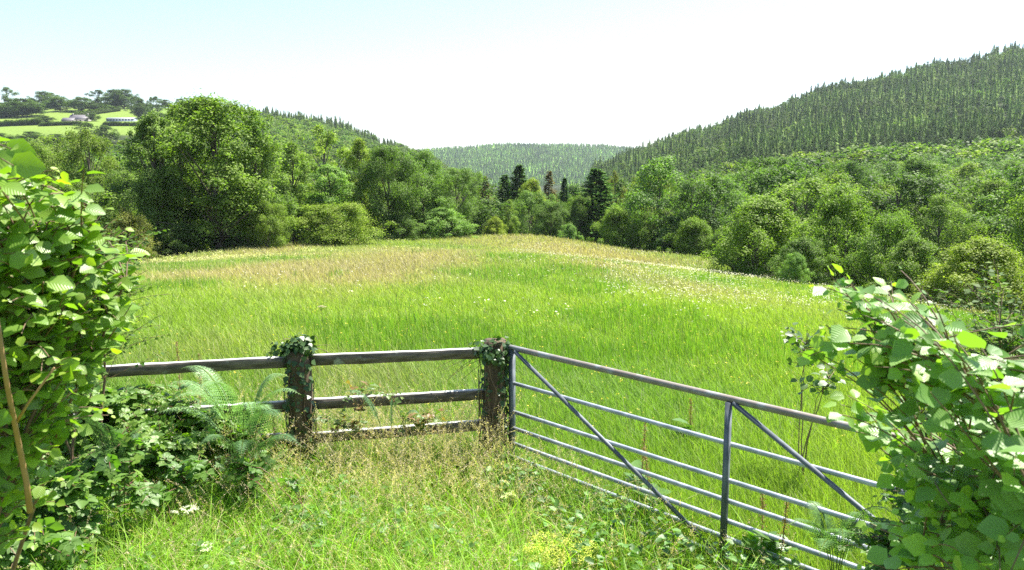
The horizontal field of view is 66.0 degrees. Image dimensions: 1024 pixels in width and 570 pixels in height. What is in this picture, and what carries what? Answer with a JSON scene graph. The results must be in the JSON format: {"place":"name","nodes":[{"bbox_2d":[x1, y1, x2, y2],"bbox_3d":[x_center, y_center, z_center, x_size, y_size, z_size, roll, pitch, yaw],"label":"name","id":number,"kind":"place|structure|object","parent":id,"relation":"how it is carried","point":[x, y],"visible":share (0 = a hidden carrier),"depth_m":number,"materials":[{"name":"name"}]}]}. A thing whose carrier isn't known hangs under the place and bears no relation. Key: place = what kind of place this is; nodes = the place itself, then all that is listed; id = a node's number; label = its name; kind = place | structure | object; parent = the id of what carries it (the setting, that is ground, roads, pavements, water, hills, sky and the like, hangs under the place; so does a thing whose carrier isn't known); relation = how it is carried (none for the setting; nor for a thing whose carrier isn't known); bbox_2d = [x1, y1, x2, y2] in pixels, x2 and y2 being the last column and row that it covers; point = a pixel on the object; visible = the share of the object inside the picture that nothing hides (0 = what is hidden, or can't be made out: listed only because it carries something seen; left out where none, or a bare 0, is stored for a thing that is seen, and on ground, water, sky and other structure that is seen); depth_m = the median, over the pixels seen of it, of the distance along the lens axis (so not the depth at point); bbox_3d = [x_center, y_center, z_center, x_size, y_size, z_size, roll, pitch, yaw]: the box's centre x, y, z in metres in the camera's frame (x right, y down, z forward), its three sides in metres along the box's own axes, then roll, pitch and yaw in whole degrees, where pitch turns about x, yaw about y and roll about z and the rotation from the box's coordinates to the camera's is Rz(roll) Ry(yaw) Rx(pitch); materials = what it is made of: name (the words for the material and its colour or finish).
{"place":"outdoors","nodes":[
{"label":"outdoors","id":0,"kind":"place"},
{"bbox_2d":[75,415,140,548],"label":"fern","id":1,"kind":"object","parent":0,"point":[99,427],"visible":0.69,"depth_m":4.73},
{"bbox_2d":[0,410,861,569],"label":"verge grass","id":2,"kind":"structure","parent":0,"point":[161,559],"depth_m":5.18,"materials":[{"name":"plant"}]},
{"bbox_2d":[0,65,1023,569],"bbox_3d":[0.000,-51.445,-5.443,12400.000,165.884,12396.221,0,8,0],"label":"ground","id":3,"kind":"structure","parent":0,"point":[62,129],"depth_m":74.26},
{"bbox_2d":[0,118,43,126],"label":"hedge","id":4,"kind":"object","parent":3,"relation":"on","point":[22,122],"visible":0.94,"depth_m":518.48,"materials":[{"name":"green plant"}]},
{"bbox_2d":[0,98,49,116],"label":"pasture tree","id":5,"kind":"object","parent":3,"relation":"on","point":[29,108],"visible":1,"depth_m":583.47,"materials":[{"name":"green plant"}]},
{"bbox_2d":[9,137,74,223],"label":"willow tree","id":6,"kind":"object","parent":3,"relation":"on","point":[42,152],"visible":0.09,"depth_m":86.33,"materials":[{"name":"green plant"}]},
{"bbox_2d":[41,96,73,110],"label":"pasture tree","id":7,"kind":"object","parent":3,"relation":"on","point":[52,104],"visible":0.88,"depth_m":623.25,"materials":[{"name":"green plant"}]},
{"bbox_2d":[0,137,149,569],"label":"hazel bush","id":8,"kind":"object","parent":3,"relation":"on","point":[53,309],"visible":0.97,"depth_m":2.80,"materials":[{"name":"green plant"}]},
{"bbox_2d":[0,323,54,513],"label":"bare stick","id":9,"kind":"object","parent":8,"relation":"in","point":[24,472],"visible":1,"depth_m":2.66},
{"bbox_2d":[0,420,150,569],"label":"bramble bush","id":10,"kind":"object","parent":3,"relation":"on","point":[89,480],"visible":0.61,"depth_m":4.44,"materials":[{"name":"green plant"}]},
{"bbox_2d":[48,177,114,234],"bbox_3d":[-35.920,-4.920,63.724,6.696,7.701,7.709,-3,9,-18],"label":"oak tree","id":11,"kind":"object","parent":3,"relation":"on","point":[68,188],"visible":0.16,"depth_m":63.48,"materials":[{"name":"green plant"}]},
{"bbox_2d":[3,211,175,535],"bbox_3d":[-2.794,0.650,4.903,0.901,2.182,1.312,7,11,42],"label":"hawthorn bush","id":12,"kind":"object","parent":3,"relation":"on","point":[105,373],"visible":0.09,"depth_m":5.04,"materials":[{"name":"green plant"}]},
{"bbox_2d":[38,125,142,248],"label":"willow tree","id":13,"kind":"object","parent":3,"relation":"on","point":[98,145],"visible":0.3,"depth_m":76.24,"materials":[{"name":"green plant"}]},
{"bbox_2d":[89,124,119,142],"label":"pasture tree","id":14,"kind":"object","parent":3,"relation":"on","point":[106,133],"visible":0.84,"depth_m":386.68,"materials":[{"name":"green plant"}]},
{"bbox_2d":[110,88,139,108],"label":"pasture tree","id":15,"kind":"object","parent":3,"relation":"on","point":[127,97],"visible":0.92,"depth_m":657.57,"materials":[{"name":"green plant"}]},
{"bbox_2d":[95,168,155,259],"bbox_3d":[-32.240,-5.465,65.729,7.636,8.534,5.498,5,9,29],"label":"oak tree","id":16,"kind":"object","parent":3,"relation":"on","point":[109,213],"visible":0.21,"depth_m":64.63,"materials":[{"name":"green plant"}]},
{"bbox_2d":[97,207,162,261],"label":"shrub","id":17,"kind":"object","parent":3,"relation":"on","point":[133,222],"visible":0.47,"depth_m":53.84,"materials":[{"name":"green plant"}]},
{"bbox_2d":[124,98,151,118],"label":"pasture tree","id":18,"kind":"object","parent":3,"relation":"on","point":[137,111],"visible":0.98,"depth_m":584.68,"materials":[{"name":"green plant"}]},
{"bbox_2d":[25,382,274,478],"bbox_3d":[-2.704,1.179,5.814,1.743,0.995,1.043,0,8,0],"label":"bramble bush","id":19,"kind":"object","parent":3,"relation":"on","point":[124,402],"visible":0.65,"depth_m":5.75,"materials":[{"name":"green plant"}]},
{"bbox_2d":[104,110,201,258],"bbox_3d":[-27.012,-6.939,60.030,7.219,12.933,7.515,6,10,37],"label":"ash tree","id":20,"kind":"object","parent":3,"relation":"on","point":[152,176],"visible":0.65,"depth_m":58.38,"materials":[{"name":"green plant"}]},
{"bbox_2d":[132,98,234,252],"bbox_3d":[-26.148,-7.848,63.560,7.701,14.120,8.016,-6,10,-37],"label":"ash tree","id":21,"kind":"object","parent":3,"relation":"on","point":[170,108],"visible":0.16,"depth_m":62.86,"materials":[{"name":"green plant"}]},
{"bbox_2d":[149,222,224,258],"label":"shrub","id":22,"kind":"object","parent":3,"relation":"on","point":[175,236],"visible":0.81,"depth_m":57.47,"materials":[{"name":"green plant"}]},
{"bbox_2d":[101,448,279,535],"bbox_3d":[-2.157,1.434,5.297,0.503,0.682,1.311,7,10,39],"label":"bramble bush","id":23,"kind":"object","parent":3,"relation":"on","point":[154,495],"visible":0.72,"depth_m":5.20,"materials":[{"name":"green plant"}]},
{"bbox_2d":[91,86,314,249],"bbox_3d":[-23.024,-8.389,60.049,16.460,13.077,11.288,-5,10,-32],"label":"ash tree","id":24,"kind":"object","parent":3,"relation":"on","point":[203,111],"visible":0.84,"depth_m":58.86,"materials":[{"name":"green plant"}]},
{"bbox_2d":[0,129,437,204],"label":"valley wood","id":25,"kind":"object","parent":3,"relation":"on","point":[117,149],"visible":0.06,"depth_m":269.68,"materials":[{"name":"green plant"}]},
{"bbox_2d":[151,365,300,457],"bbox_3d":[-2.074,1.154,5.743,1.066,1.027,0.845,0,8,0],"label":"fern","id":26,"kind":"object","parent":3,"relation":"on","point":[255,409],"visible":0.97,"depth_m":5.80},
{"bbox_2d":[196,170,287,249],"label":"broadleaf tree","id":27,"kind":"object","parent":3,"relation":"on","point":[235,241],"visible":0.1,"depth_m":88.56,"materials":[{"name":"green plant"}]},
{"bbox_2d":[199,409,300,460],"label":"fern","id":28,"kind":"object","parent":3,"relation":"on","point":[239,447],"visible":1,"depth_m":5.51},
{"bbox_2d":[216,127,298,245],"bbox_3d":[-19.627,-7.557,61.689,6.272,9.896,6.025,5,10,34],"label":"ash tree","id":29,"kind":"object","parent":3,"relation":"on","point":[276,198],"visible":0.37,"depth_m":61.04,"materials":[{"name":"green plant"}]},
{"bbox_2d":[219,455,310,539],"bbox_3d":[-1.643,1.477,5.313,0.700,0.645,0.258,1,8,10],"label":"bramble spray","id":30,"kind":"object","parent":3,"relation":"on","point":[252,469],"visible":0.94,"depth_m":5.27,"materials":[{"name":"plant"}]},
{"bbox_2d":[244,199,296,247],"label":"shrub","id":31,"kind":"object","parent":3,"relation":"on","point":[277,237],"visible":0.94,"depth_m":59.37,"materials":[{"name":"green plant"}]},
{"bbox_2d":[47,338,506,478],"bbox_3d":[-2.726,1.276,6.192,5.514,1.485,0.263,-2,8,-13],"label":"timber fence","id":32,"kind":"object","parent":3,"relation":"on","point":[162,368],"visible":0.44,"depth_m":6.45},
{"bbox_2d":[266,333,342,479],"bbox_3d":[-1.666,1.033,6.420,0.620,1.305,0.342,0,8,0],"label":"ivy","id":33,"kind":"object","parent":32,"relation":"attached to","point":[295,346],"visible":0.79,"depth_m":6.29,"materials":[{"name":"green plant"}]},
{"bbox_2d":[433,335,514,478],"bbox_3d":[-0.294,1.023,6.795,0.645,1.219,0.433,3,9,18],"label":"ivy","id":34,"kind":"object","parent":32,"relation":"attached to","point":[487,357],"visible":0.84,"depth_m":6.62,"materials":[{"name":"green plant"}]},
{"bbox_2d":[506,345,1014,569],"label":"field gate","id":35,"kind":"structure","parent":32,"relation":"attached to","point":[728,444],"depth_m":5.37,"materials":[{"name":"metal"}]},
{"bbox_2d":[258,141,327,244],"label":"ash tree","id":36,"kind":"object","parent":3,"relation":"on","point":[293,155],"visible":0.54,"depth_m":70.89,"materials":[{"name":"green plant"}]},
{"bbox_2d":[230,102,394,146],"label":"hill conifer wood","id":37,"kind":"object","parent":3,"relation":"on","point":[330,122],"visible":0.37,"depth_m":665.15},
{"bbox_2d":[288,123,365,224],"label":"birch tree","id":38,"kind":"object","parent":3,"relation":"on","point":[322,144],"visible":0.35,"depth_m":78.39,"materials":[{"name":"green plant"}]},
{"bbox_2d":[296,164,363,234],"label":"ash tree","id":39,"kind":"object","parent":3,"relation":"on","point":[336,175],"visible":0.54,"depth_m":70.92,"materials":[{"name":"green plant"}]},
{"bbox_2d":[284,198,400,246],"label":"shrub","id":40,"kind":"object","parent":3,"relation":"on","point":[342,228],"visible":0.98,"depth_m":62.86,"materials":[{"name":"green plant"}]},
{"bbox_2d":[225,113,498,197],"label":"hill broadleaf wood","id":41,"kind":"object","parent":3,"relation":"on","point":[287,128],"visible":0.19,"depth_m":517.37,"materials":[{"name":"green plant"}]},
{"bbox_2d":[331,137,395,235],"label":"ash tree","id":42,"kind":"object","parent":3,"relation":"on","point":[359,151],"visible":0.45,"depth_m":75.70,"materials":[{"name":"green plant"}]},
{"bbox_2d":[309,380,447,477],"bbox_3d":[-1.062,1.232,6.347,1.107,0.983,0.260,-2,8,-15],"label":"bramble spray","id":43,"kind":"object","parent":3,"relation":"on","point":[354,425],"visible":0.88,"depth_m":6.30,"materials":[{"name":"green plant"}]},
{"bbox_2d":[344,390,417,480],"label":"fern","id":44,"kind":"object","parent":3,"relation":"on","point":[373,406],"visible":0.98,"depth_m":6.20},
{"bbox_2d":[348,142,426,230],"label":"oak tree","id":45,"kind":"object","parent":3,"relation":"on","point":[383,170],"visible":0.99,"depth_m":72.42,"materials":[{"name":"green plant"}]},
{"bbox_2d":[379,213,432,240],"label":"shrub","id":46,"kind":"object","parent":3,"relation":"on","point":[407,223],"visible":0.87,"depth_m":72.06,"materials":[{"name":"green plant"}]},
{"bbox_2d":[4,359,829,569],"bbox_3d":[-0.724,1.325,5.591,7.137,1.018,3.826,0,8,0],"label":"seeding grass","id":47,"kind":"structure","parent":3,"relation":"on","point":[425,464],"depth_m":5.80,"materials":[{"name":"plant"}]},
{"bbox_2d":[0,441,833,569],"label":"verge weeds","id":48,"kind":"object","parent":3,"relation":"on","point":[598,535],"visible":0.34,"depth_m":5.13,"materials":[{"name":"green plant"}]},
{"bbox_2d":[389,147,457,235],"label":"oak tree","id":49,"kind":"object","parent":3,"relation":"on","point":[424,155],"visible":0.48,"depth_m":76.64,"materials":[{"name":"green plant"}]},
{"bbox_2d":[413,206,480,239],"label":"shrub","id":50,"kind":"object","parent":3,"relation":"on","point":[434,216],"visible":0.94,"depth_m":75.14,"materials":[{"name":"green plant"}]},
{"bbox_2d":[427,167,486,235],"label":"oak tree","id":51,"kind":"object","parent":3,"relation":"on","point":[455,172],"visible":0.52,"depth_m":79.04,"materials":[{"name":"green plant"}]},
{"bbox_2d":[415,161,511,236],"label":"broadleaf tree","id":52,"kind":"object","parent":3,"relation":"on","point":[479,218],"visible":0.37,"depth_m":86.02,"materials":[{"name":"green plant"}]},
{"bbox_2d":[482,216,508,235],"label":"shrub","id":53,"kind":"object","parent":3,"relation":"on","point":[496,222],"visible":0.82,"depth_m":83.50,"materials":[{"name":"green plant"}]},
{"bbox_2d":[486,174,511,232],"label":"fir tree","id":54,"kind":"object","parent":3,"relation":"on","point":[504,183],"visible":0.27,"depth_m":118.75,"materials":[{"name":"green plant"}]},
{"bbox_2d":[499,199,520,235],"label":"birch tree","id":55,"kind":"object","parent":3,"relation":"on","point":[511,227],"visible":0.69,"depth_m":89.53,"materials":[{"name":"green plant"}]},
{"bbox_2d":[495,164,527,231],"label":"fir tree","id":56,"kind":"object","parent":3,"relation":"on","point":[518,177],"visible":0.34,"depth_m":116.57,"materials":[{"name":"green plant"}]},
{"bbox_2d":[10,233,1023,569],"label":"meadow grass","id":57,"kind":"structure","parent":3,"relation":"on","point":[682,333],"depth_m":12.26,"materials":[{"name":"plant"}]},
{"bbox_2d":[501,189,556,236],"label":"oak tree","id":58,"kind":"object","parent":3,"relation":"on","point":[526,195],"visible":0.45,"depth_m":95.14,"materials":[{"name":"green plant"}]},
{"bbox_2d":[509,177,549,236],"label":"ash tree","id":59,"kind":"object","parent":3,"relation":"on","point":[530,185],"visible":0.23,"depth_m":106.73,"materials":[{"name":"green plant"}]},
{"bbox_2d":[419,141,645,185],"bbox_3d":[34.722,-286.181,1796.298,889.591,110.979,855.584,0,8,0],"label":"hill forest","id":60,"kind":"object","parent":3,"relation":"on","point":[477,155],"visible":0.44,"depth_m":1853.31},
{"bbox_2d":[524,200,573,238],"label":"oak tree","id":61,"kind":"object","parent":3,"relation":"on","point":[553,218],"visible":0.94,"depth_m":89.15,"materials":[{"name":"green plant"}]},
{"bbox_2d":[520,531,597,569],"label":"yellow bedstraw","id":62,"kind":"object","parent":3,"relation":"on","point":[560,543],"visible":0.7,"depth_m":5.00,"materials":[{"name":"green plant"}]},
{"bbox_2d":[133,238,988,440],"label":"meadow flowers","id":63,"kind":"object","parent":3,"relation":"on","point":[689,267],"visible":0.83,"depth_m":26.13,"materials":[{"name":"white plant"}]},
{"bbox_2d":[563,192,599,241],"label":"oak tree","id":64,"kind":"object","parent":3,"relation":"on","point":[575,203],"visible":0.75,"depth_m":91.15,"materials":[{"name":"green plant"}]},
{"bbox_2d":[560,176,632,247],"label":"broadleaf tree","id":65,"kind":"object","parent":3,"relation":"on","point":[620,185],"visible":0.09,"depth_m":109.85,"materials":[{"name":"green plant"}]},
{"bbox_2d":[558,168,642,248],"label":"fir tree","id":66,"kind":"object","parent":3,"relation":"on","point":[600,181],"visible":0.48,"depth_m":92.73,"materials":[{"name":"green plant"}]},
{"bbox_2d":[586,203,639,249],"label":"shrub","id":67,"kind":"object","parent":3,"relation":"on","point":[610,217],"visible":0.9,"depth_m":77.39,"materials":[{"name":"green plant"}]},
{"bbox_2d":[625,174,677,249],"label":"oak tree","id":68,"kind":"object","parent":3,"relation":"on","point":[633,182],"visible":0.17,"depth_m":94.83,"materials":[{"name":"green plant"}]},
{"bbox_2d":[623,206,687,253],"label":"shrub","id":69,"kind":"object","parent":3,"relation":"on","point":[645,225],"visible":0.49,"depth_m":75.55,"materials":[{"name":"green plant"}]},
{"bbox_2d":[611,154,717,253],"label":"broadleaf tree","id":70,"kind":"object","parent":3,"relation":"on","point":[645,195],"visible":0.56,"depth_m":78.73,"materials":[{"name":"green plant"}]},
{"bbox_2d":[657,215,718,256],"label":"shrub","id":71,"kind":"object","parent":3,"relation":"on","point":[693,228],"visible":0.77,"depth_m":69.57,"materials":[{"name":"green plant"}]},
{"bbox_2d":[647,170,764,256],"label":"broadleaf tree","id":72,"kind":"object","parent":3,"relation":"on","point":[713,185],"visible":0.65,"depth_m":72.97,"materials":[{"name":"green plant"}]},
{"bbox_2d":[682,176,749,267],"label":"oak tree","id":73,"kind":"object","parent":3,"relation":"on","point":[733,194],"visible":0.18,"depth_m":82.76,"materials":[{"name":"green plant"}]},
{"bbox_2d":[699,186,824,279],"bbox_3d":[17.638,-3.259,52.925,9.573,6.634,7.374,-4,9,-29],"label":"shrub","id":74,"kind":"object","parent":3,"relation":"on","point":[766,214],"visible":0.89,"depth_m":51.97,"materials":[{"name":"green plant"}]},
{"bbox_2d":[742,494,781,567],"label":"dock plant","id":75,"kind":"object","parent":3,"relation":"on","point":[750,543],"visible":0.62,"depth_m":5.16,"materials":[{"name":"green plant"}]},
{"bbox_2d":[731,154,806,214],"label":"oak tree","id":76,"kind":"object","parent":3,"relation":"on","point":[766,163],"visible":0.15,"depth_m":110.33,"materials":[{"name":"green plant"}]},
{"bbox_2d":[747,502,791,569],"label":"dock plant","id":77,"kind":"object","parent":3,"relation":"on","point":[779,544],"visible":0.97,"depth_m":5.00,"materials":[{"name":"green plant"}]},
{"bbox_2d":[736,160,852,266],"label":"broadleaf tree","id":78,"kind":"object","parent":3,"relation":"on","point":[764,178],"visible":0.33,"depth_m":85.56,"materials":[{"name":"green plant"}]},
{"bbox_2d":[773,250,816,283],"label":"shrub","id":79,"kind":"object","parent":3,"relation":"on","point":[797,261],"visible":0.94,"depth_m":44.04,"materials":[{"name":"green plant"}]},
{"bbox_2d":[738,174,865,268],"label":"broadleaf tree","id":80,"kind":"object","parent":3,"relation":"on","point":[815,188],"visible":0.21,"depth_m":73.59,"materials":[{"name":"green plant"}]},
{"bbox_2d":[589,46,1023,184],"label":"hillside broadleaf patches","id":81,"kind":"object","parent":3,"relation":"on","point":[718,140],"visible":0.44,"depth_m":539.71,"materials":[{"name":"green plant"}]},
{"bbox_2d":[592,40,1023,180],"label":"conifer hillside","id":82,"kind":"structure","parent":3,"relation":"on","point":[994,84],"depth_m":512.32,"materials":[{"name":"plant"}]},
{"bbox_2d":[767,231,851,285],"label":"shrub","id":83,"kind":"object","parent":3,"relation":"on","point":[806,248],"visible":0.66,"depth_m":45.68,"materials":[{"name":"green plant"}]},
{"bbox_2d":[779,318,845,476],"bbox_3d":[2.515,1.042,6.633,0.396,1.454,0.706,-3,9,-22],"label":"hazel sapling","id":84,"kind":"object","parent":3,"relation":"on","point":[797,340],"visible":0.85,"depth_m":6.56,"materials":[{"name":"green plant"}]},
{"bbox_2d":[618,125,1023,191],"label":"broadleaf wood","id":85,"kind":"object","parent":3,"relation":"on","point":[998,150],"visible":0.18,"depth_m":248.22,"materials":[{"name":"green plant"}]},
{"bbox_2d":[790,500,890,569],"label":"fern","id":86,"kind":"object","parent":3,"relation":"on","point":[828,542],"visible":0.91,"depth_m":4.51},
{"bbox_2d":[789,179,894,288],"bbox_3d":[20.927,-2.776,49.819,6.718,7.946,8.218,5,10,32],"label":"hazel tree","id":87,"kind":"object","parent":3,"relation":"on","point":[835,205],"visible":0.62,"depth_m":49.30,"materials":[{"name":"green plant"}]},
{"bbox_2d":[812,158,883,189],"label":"oak tree","id":88,"kind":"object","parent":3,"relation":"on","point":[853,169],"visible":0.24,"depth_m":114.96,"materials":[{"name":"green plant"}]},
{"bbox_2d":[841,203,934,297],"bbox_3d":[21.813,-1.800,45.057,5.012,6.278,6.490,6,10,38],"label":"shrub","id":89,"kind":"object","parent":3,"relation":"on","point":[896,227],"visible":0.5,"depth_m":44.37,"materials":[{"name":"green plant"}]},
{"bbox_2d":[837,490,947,569],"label":"bramble bush","id":90,"kind":"object","parent":3,"relation":"on","point":[904,508],"visible":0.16,"depth_m":4.14,"materials":[{"name":"green plant"}]},
{"bbox_2d":[837,171,963,275],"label":"broadleaf tree","id":91,"kind":"object","parent":3,"relation":"on","point":[928,189],"visible":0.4,"depth_m":73.88,"materials":[{"name":"green plant"}]},
{"bbox_2d":[862,187,952,244],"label":"broadleaf tree","id":92,"kind":"object","parent":3,"relation":"on","point":[891,192],"visible":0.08,"depth_m":78.42,"materials":[{"name":"green plant"}]},
{"bbox_2d":[862,230,954,300],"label":"shrub","id":93,"kind":"object","parent":3,"relation":"on","point":[909,253],"visible":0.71,"depth_m":39.79,"materials":[{"name":"green plant"}]},
{"bbox_2d":[793,264,1023,569],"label":"hazel bush","id":94,"kind":"object","parent":3,"relation":"on","point":[979,507],"visible":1,"depth_m":2.25,"materials":[{"name":"green plant"}]},
{"bbox_2d":[872,151,956,200],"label":"ash tree","id":95,"kind":"object","parent":3,"relation":"on","point":[915,164],"visible":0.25,"depth_m":107.89,"materials":[{"name":"green plant"}]},
{"bbox_2d":[892,192,992,266],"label":"oak tree","id":96,"kind":"object","parent":3,"relation":"on","point":[939,208],"visible":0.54,"depth_m":69.08,"materials":[{"name":"green plant"}]},
{"bbox_2d":[864,259,1023,563],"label":"hawthorn bush","id":97,"kind":"object","parent":3,"relation":"on","point":[1008,346],"visible":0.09,"depth_m":4.37,"materials":[{"name":"green plant"}]},
{"bbox_2d":[915,173,1012,269],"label":"broadleaf tree","id":98,"kind":"object","parent":3,"relation":"on","point":[970,188],"visible":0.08,"depth_m":90.10,"materials":[{"name":"green plant"}]},
{"bbox_2d":[905,232,1023,313],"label":"willow bush","id":99,"kind":"object","parent":3,"relation":"on","point":[984,249],"visible":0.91,"depth_m":35.49,"materials":[{"name":"green plant"}]},
{"bbox_2d":[944,156,1005,187],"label":"broadleaf tree","id":100,"kind":"object","parent":3,"relation":"on","point":[965,169],"visible":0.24,"depth_m":145.00,"materials":[{"name":"green plant"}]},
{"bbox_2d":[944,170,1023,272],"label":"broadleaf tree","id":101,"kind":"object","parent":3,"relation":"on","point":[1019,188],"visible":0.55,"depth_m":70.69,"materials":[{"name":"green plant"}]},
{"bbox_2d":[948,174,1023,272],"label":"ash tree","id":102,"kind":"object","parent":3,"relation":"on","point":[993,184],"visible":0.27,"depth_m":77.25,"materials":[{"name":"green plant"}]},
{"bbox_2d":[970,193,1023,313],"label":"shrub","id":103,"kind":"object","parent":3,"relation":"on","point":[1018,222],"visible":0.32,"depth_m":44.83,"materials":[{"name":"green plant"}]},
{"bbox_2d":[0,0,1023,150],"label":"sky","id":104,"kind":"structure","parent":0,"point":[418,74],"materials":[{"name":"white"}]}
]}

